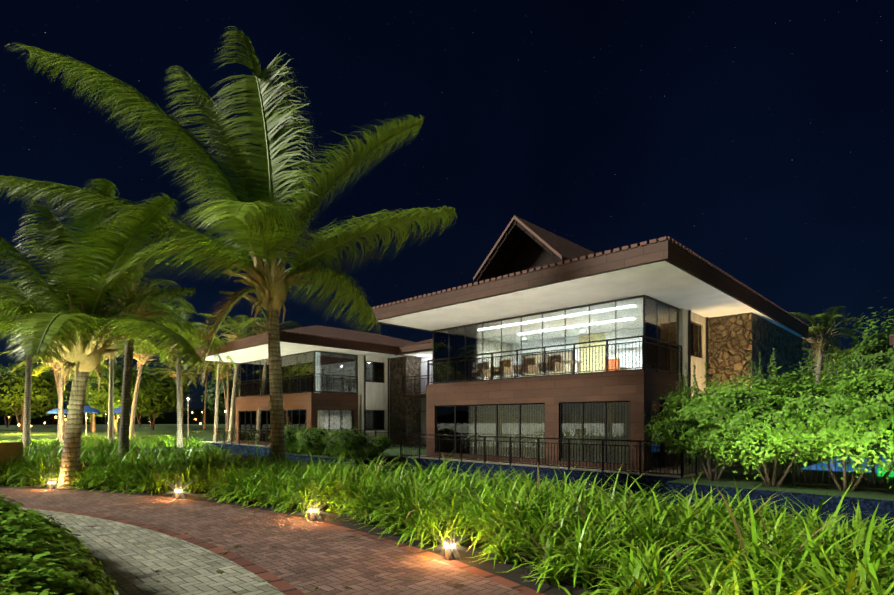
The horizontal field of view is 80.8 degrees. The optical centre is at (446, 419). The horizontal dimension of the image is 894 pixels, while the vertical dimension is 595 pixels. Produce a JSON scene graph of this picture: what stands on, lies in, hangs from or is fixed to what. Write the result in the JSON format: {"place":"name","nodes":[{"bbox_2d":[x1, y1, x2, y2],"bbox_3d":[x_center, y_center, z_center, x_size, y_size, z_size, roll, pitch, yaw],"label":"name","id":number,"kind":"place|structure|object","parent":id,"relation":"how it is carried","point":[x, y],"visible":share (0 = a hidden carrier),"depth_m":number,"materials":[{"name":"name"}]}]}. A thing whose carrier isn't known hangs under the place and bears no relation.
{"place":"outdoors","nodes":[
{"label":"outdoors","id":0,"kind":"place"},
{"bbox_2d":[0,488,544,594],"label":"path paving","id":1,"kind":"structure","parent":0,"point":[139,549],"depth_m":6.24,"materials":[{"name":"red brick"}]},
{"bbox_2d":[48,479,55,489],"bbox_3d":[-8.988,1.490,11.942,0.140,0.250,0.140,0,0,44],"label":"bollard light","id":2,"kind":"object","parent":1,"relation":"on","point":[51,484],"visible":0.9,"depth_m":11.90,"materials":[{"name":"white metal"}]},
{"bbox_2d":[175,487,181,498],"bbox_3d":[-5.407,1.490,10.572,0.140,0.250,0.140,0,0,44],"label":"bollard light","id":3,"kind":"object","parent":1,"relation":"on","point":[178,492],"visible":0.94,"depth_m":10.53,"materials":[{"name":"white metal"}]},
{"bbox_2d":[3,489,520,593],"bbox_3d":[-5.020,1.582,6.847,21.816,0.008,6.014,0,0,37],"label":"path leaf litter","id":4,"kind":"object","parent":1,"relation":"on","point":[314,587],"visible":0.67,"depth_m":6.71,"materials":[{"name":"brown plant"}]},
{"bbox_2d":[309,506,317,520],"bbox_3d":[-2.112,1.490,8.296,0.140,0.250,0.140,0,0,44],"label":"bollard light","id":5,"kind":"object","parent":1,"relation":"on","point":[313,513],"visible":0.92,"depth_m":8.25,"materials":[{"name":"white metal"}]},
{"bbox_2d":[444,538,455,559],"bbox_3d":[0.030,1.490,5.987,0.140,0.250,0.140,0,0,44],"label":"bollard light","id":6,"kind":"object","parent":1,"relation":"on","point":[449,544],"visible":0.96,"depth_m":5.94,"materials":[{"name":"white metal"}]},
{"bbox_2d":[0,424,893,500],"bbox_3d":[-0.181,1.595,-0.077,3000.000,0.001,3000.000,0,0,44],"label":"ground","id":7,"kind":"structure","parent":0,"point":[11,433],"depth_m":16.46,"materials":[{"name":"green plant"}]},
{"bbox_2d":[0,276,56,453],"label":"palm tree","id":8,"kind":"object","parent":7,"relation":"on","point":[26,435],"visible":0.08,"depth_m":23.93,"materials":[{"name":"beige"}]},
{"bbox_2d":[1,403,55,425],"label":"tree stems","id":9,"kind":"object","parent":7,"relation":"on","point":[34,412],"visible":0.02,"depth_m":120.76,"materials":[{"name":"green plant"}]},
{"bbox_2d":[0,406,57,427],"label":"tree stems","id":10,"kind":"object","parent":7,"relation":"on","point":[2,412],"visible":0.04,"depth_m":105.57,"materials":[{"name":"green plant"}]},
{"bbox_2d":[0,361,71,431],"bbox_3d":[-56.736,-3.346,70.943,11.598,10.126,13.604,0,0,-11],"label":"trees","id":11,"kind":"object","parent":7,"relation":"on","point":[12,388],"visible":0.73,"depth_m":69.19,"materials":[{"name":"green plant"}]},
{"bbox_2d":[1,349,94,434],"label":"palm tree","id":12,"kind":"object","parent":7,"relation":"on","point":[57,384],"visible":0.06,"depth_m":46.87,"materials":[{"name":"green"}]},
{"bbox_2d":[10,341,114,442],"bbox_3d":[-27.320,-2.287,37.130,6.780,7.973,5.751,0,0,44],"label":"palm tree","id":13,"kind":"object","parent":7,"relation":"on","point":[56,366],"visible":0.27,"depth_m":36.34,"materials":[{"name":"beige"}]},
{"bbox_2d":[67,370,104,432],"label":"tree","id":14,"kind":"object","parent":7,"relation":"on","point":[93,428],"depth_m":64.37,"materials":[{"name":"beige"}]},
{"bbox_2d":[46,406,130,434],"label":"leisure parasols","id":15,"kind":"object","parent":7,"relation":"on","point":[87,409],"visible":0.42,"depth_m":53.61,"materials":[{"name":"blue fabric"}]},
{"bbox_2d":[68,359,108,430],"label":"tree","id":16,"kind":"object","parent":7,"relation":"on","point":[91,424],"visible":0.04,"depth_m":75.44,"materials":[{"name":"beige"}]},
{"bbox_2d":[65,356,166,432],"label":"trees","id":17,"kind":"object","parent":7,"relation":"on","point":[96,399],"visible":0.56,"depth_m":60.11,"materials":[{"name":"green plant"}]},
{"bbox_2d":[88,390,144,425],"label":"tree stems","id":18,"kind":"object","parent":7,"relation":"on","point":[118,414],"visible":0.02,"depth_m":126.57,"materials":[{"name":"green plant"}]},
{"bbox_2d":[8,411,225,430],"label":"leisure area lamps","id":19,"kind":"object","parent":7,"relation":"on","point":[105,421],"visible":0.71,"depth_m":76.31,"materials":[{"name":"grey"}]},
{"bbox_2d":[0,408,235,424],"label":"treeline","id":20,"kind":"object","parent":7,"relation":"on","point":[170,418],"visible":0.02,"depth_m":182.20,"materials":[{"name":"green plant"}]},
{"bbox_2d":[28,245,231,459],"bbox_3d":[-11.511,-2.196,18.970,5.892,7.788,6.226,0,0,44],"label":"palm tree","id":21,"kind":"object","parent":7,"relation":"on","point":[155,311],"visible":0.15,"depth_m":18.43,"materials":[{"name":"green"}]},
{"bbox_2d":[99,334,175,444],"bbox_3d":[-21.958,-2.415,33.270,7.205,8.225,6.449,0,0,5],"label":"palm tree","id":22,"kind":"object","parent":7,"relation":"on","point":[119,346],"visible":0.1,"depth_m":33.02,"materials":[{"name":"beige"}]},
{"bbox_2d":[106,367,170,426],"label":"tree stems","id":23,"kind":"object","parent":7,"relation":"on","point":[139,421],"visible":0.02,"depth_m":110.32,"materials":[{"name":"green plant"}]},
{"bbox_2d":[119,337,184,438],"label":"palm tree","id":24,"kind":"object","parent":7,"relation":"on","point":[141,357],"visible":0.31,"depth_m":44.29,"materials":[{"name":"beige"}]},
{"bbox_2d":[130,355,193,429],"bbox_3d":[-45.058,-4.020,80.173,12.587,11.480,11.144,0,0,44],"label":"trees","id":25,"kind":"object","parent":7,"relation":"on","point":[167,386],"visible":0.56,"depth_m":78.88,"materials":[{"name":"green plant"}]},
{"bbox_2d":[142,356,203,432],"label":"palm tree","id":26,"kind":"object","parent":7,"relation":"on","point":[184,375],"visible":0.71,"depth_m":58.70,"materials":[{"name":"green"}]},
{"bbox_2d":[117,303,236,447],"bbox_3d":[-15.965,-2.557,30.036,6.249,8.516,7.004,0,0,18],"label":"palm tree","id":27,"kind":"object","parent":7,"relation":"on","point":[179,406],"visible":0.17,"depth_m":29.41,"materials":[{"name":"beige"}]},
{"bbox_2d":[187,398,188,436],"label":"lamp post","id":28,"kind":"object","parent":7,"relation":"on","point":[188,416],"visible":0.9,"depth_m":46.21,"materials":[{"name":"grey metal"}]},
{"bbox_2d":[181,361,230,429],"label":"palm tree","id":29,"kind":"object","parent":7,"relation":"on","point":[206,376],"visible":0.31,"depth_m":80.31,"materials":[{"name":"green"}]},
{"bbox_2d":[189,363,234,434],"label":"palm tree","id":30,"kind":"object","parent":7,"relation":"on","point":[228,366],"visible":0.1,"depth_m":56.15,"materials":[{"name":"beige"}]},
{"bbox_2d":[189,335,239,440],"bbox_3d":[-17.761,-2.395,39.827,6.721,8.190,6.175,0,0,22],"label":"palm tree","id":31,"kind":"object","parent":7,"relation":"on","point":[217,379],"visible":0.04,"depth_m":39.85,"materials":[{"name":"beige"}]},
{"bbox_2d":[195,362,239,415],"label":"palm tree","id":32,"kind":"object","parent":7,"relation":"on","point":[223,376],"visible":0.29,"depth_m":69.46,"materials":[{"name":"beige"}]},
{"bbox_2d":[197,374,239,421],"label":"tree stems","id":33,"kind":"object","parent":7,"relation":"on","point":[222,405],"visible":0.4,"depth_m":126.10,"materials":[{"name":"green plant"}]},
{"bbox_2d":[0,26,456,466],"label":"palm tree","id":34,"kind":"object","parent":7,"relation":"on","point":[259,218],"visible":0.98,"depth_m":12.80,"materials":[{"name":"green"}]},
{"bbox_2d":[197,313,262,441],"bbox_3d":[-15.498,-3.118,38.561,6.468,9.634,5.286,0,0,9],"label":"palm tree","id":35,"kind":"object","parent":7,"relation":"on","point":[233,334],"visible":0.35,"depth_m":38.03,"materials":[{"name":"beige"}]},
{"bbox_2d":[206,300,301,443],"bbox_3d":[-12.510,-3.207,34.045,6.235,9.814,6.701,0,0,28],"label":"palm tree","id":36,"kind":"object","parent":7,"relation":"on","point":[263,327],"visible":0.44,"depth_m":33.96,"materials":[{"name":"green"}]},
{"bbox_2d":[284,422,299,447],"bbox_3d":[-7.717,0.893,25.887,1.889,1.522,1.890,0,0,44],"label":"shrub","id":37,"kind":"object","parent":7,"relation":"on","point":[291,432],"visible":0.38,"depth_m":25.36,"materials":[{"name":"green plant"}]},
{"bbox_2d":[196,325,424,446],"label":"building block","id":38,"kind":"structure","parent":7,"relation":"on","point":[337,378],"depth_m":31.96,"materials":[{"name":"brown paint"}]},
{"bbox_2d":[290,424,334,454],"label":"shrubs","id":39,"kind":"object","parent":7,"relation":"on","point":[310,437],"visible":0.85,"depth_m":23.70,"materials":[{"name":"green plant"}]},
{"bbox_2d":[320,428,354,450],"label":"shrub stems","id":40,"kind":"object","parent":7,"relation":"on","point":[330,439],"visible":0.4,"depth_m":23.02,"materials":[{"name":"green plant"}]},
{"bbox_2d":[332,425,371,452],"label":"shrubs","id":41,"kind":"object","parent":7,"relation":"on","point":[350,440],"visible":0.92,"depth_m":21.84,"materials":[{"name":"green plant"}]},
{"bbox_2d":[0,482,716,594],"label":"planting bed soil","id":42,"kind":"structure","parent":7,"relation":"on","point":[462,555],"depth_m":6.53,"materials":[{"name":"brown soil"}]},
{"bbox_2d":[0,442,22,464],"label":"planter","id":43,"kind":"object","parent":42,"relation":"on","point":[9,449],"visible":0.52,"depth_m":13.21,"materials":[{"name":"brown wood"}]},
{"bbox_2d":[0,494,119,594],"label":"clusia hedge shrubs","id":44,"kind":"object","parent":42,"relation":"on","point":[40,554],"visible":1,"depth_m":3.89,"materials":[{"name":"green plant"}]},
{"bbox_2d":[0,178,224,488],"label":"palm tree","id":45,"kind":"object","parent":42,"relation":"on","point":[77,325],"visible":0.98,"depth_m":11.81,"materials":[{"name":"green plant"}]},
{"bbox_2d":[367,433,396,456],"bbox_3d":[-2.885,1.120,22.423,1.209,1.061,1.362,0,0,19],"label":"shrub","id":46,"kind":"object","parent":7,"relation":"on","point":[381,442],"visible":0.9,"depth_m":22.19,"materials":[{"name":"green plant"}]},
{"bbox_2d":[395,339,432,444],"bbox_3d":[2.887,-2.185,32.658,7.992,7.560,9.500,0,0,44],"label":"building link","id":47,"kind":"object","parent":7,"relation":"on","point":[425,349],"visible":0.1,"depth_m":32.14,"materials":[{"name":"white paint"}]},
{"bbox_2d":[0,433,893,594],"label":"strap leaf plants","id":48,"kind":"object","parent":7,"relation":"on","point":[633,544],"visible":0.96,"depth_m":6.23,"materials":[{"name":"green plant"}]},
{"bbox_2d":[200,440,750,477],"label":"terrace paving","id":49,"kind":"structure","parent":7,"relation":"on","point":[668,469],"depth_m":17.45,"materials":[{"name":"stone"}]},
{"bbox_2d":[212,443,893,532],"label":"pool water","id":50,"kind":"structure","parent":7,"relation":"on","point":[868,506],"depth_m":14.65,"materials":[{"name":"liquid"}]},
{"bbox_2d":[372,215,808,477],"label":"building block","id":51,"kind":"structure","parent":7,"relation":"on","point":[550,348],"depth_m":18.76,"materials":[{"name":"brown paint"}]},
{"bbox_2d":[632,362,778,480],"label":"shrub stems","id":52,"kind":"object","parent":7,"relation":"on","point":[687,415],"visible":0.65,"depth_m":13.64,"materials":[{"name":"green plant"}]},
{"bbox_2d":[679,348,851,485],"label":"shrub stems","id":53,"kind":"object","parent":7,"relation":"on","point":[755,406],"visible":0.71,"depth_m":11.98,"materials":[{"name":"green plant"}]},
{"bbox_2d":[719,368,819,476],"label":"shrub stems","id":54,"kind":"object","parent":7,"relation":"on","point":[780,472],"visible":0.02,"depth_m":14.53,"materials":[{"name":"green plant"}]},
{"bbox_2d":[740,353,893,490],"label":"shrub stems","id":55,"kind":"object","parent":7,"relation":"on","point":[818,412],"visible":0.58,"depth_m":11.20,"materials":[{"name":"green plant"}]},
{"bbox_2d":[790,306,863,387],"bbox_3d":[21.254,-2.323,30.930,5.775,8.054,4.751,0,0,-29],"label":"palm tree","id":56,"kind":"object","parent":7,"relation":"on","point":[821,339],"visible":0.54,"depth_m":30.05,"materials":[{"name":"green"}]},
{"bbox_2d":[802,345,857,383],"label":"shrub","id":57,"kind":"object","parent":7,"relation":"on","point":[830,361],"visible":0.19,"depth_m":46.15,"materials":[{"name":"green"}]},
{"bbox_2d":[802,331,868,389],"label":"tree stems","id":58,"kind":"object","parent":7,"relation":"on","point":[812,362],"visible":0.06,"depth_m":60.84,"materials":[{"name":"green plant"}]},
{"bbox_2d":[792,335,893,490],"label":"fence","id":59,"kind":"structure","parent":7,"relation":"on","point":[891,340],"depth_m":11.98,"materials":[{"name":"metal"}]},
{"bbox_2d":[795,354,893,483],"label":"shrub stems","id":60,"kind":"object","parent":7,"relation":"on","point":[872,469],"visible":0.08,"depth_m":13.10,"materials":[{"name":"green plant"}]},
{"bbox_2d":[802,456,893,476],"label":"swimming pool","id":61,"kind":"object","parent":7,"relation":"on","point":[813,467],"visible":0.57,"depth_m":16.92,"materials":[{"name":"teal liquid"}]},
{"bbox_2d":[804,341,893,487],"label":"shrubs","id":62,"kind":"object","parent":7,"relation":"on","point":[883,391],"visible":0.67,"depth_m":10.56,"materials":[{"name":"green plant"}]},
{"bbox_2d":[823,297,893,382],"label":"trees","id":63,"kind":"object","parent":7,"relation":"on","point":[878,348],"visible":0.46,"depth_m":40.81,"materials":[{"name":"green plant"}]},
{"bbox_2d":[0,0,893,415],"label":"sky","id":64,"kind":"structure","parent":0,"point":[755,136],"materials":[{"name":"blue"}]}
]}

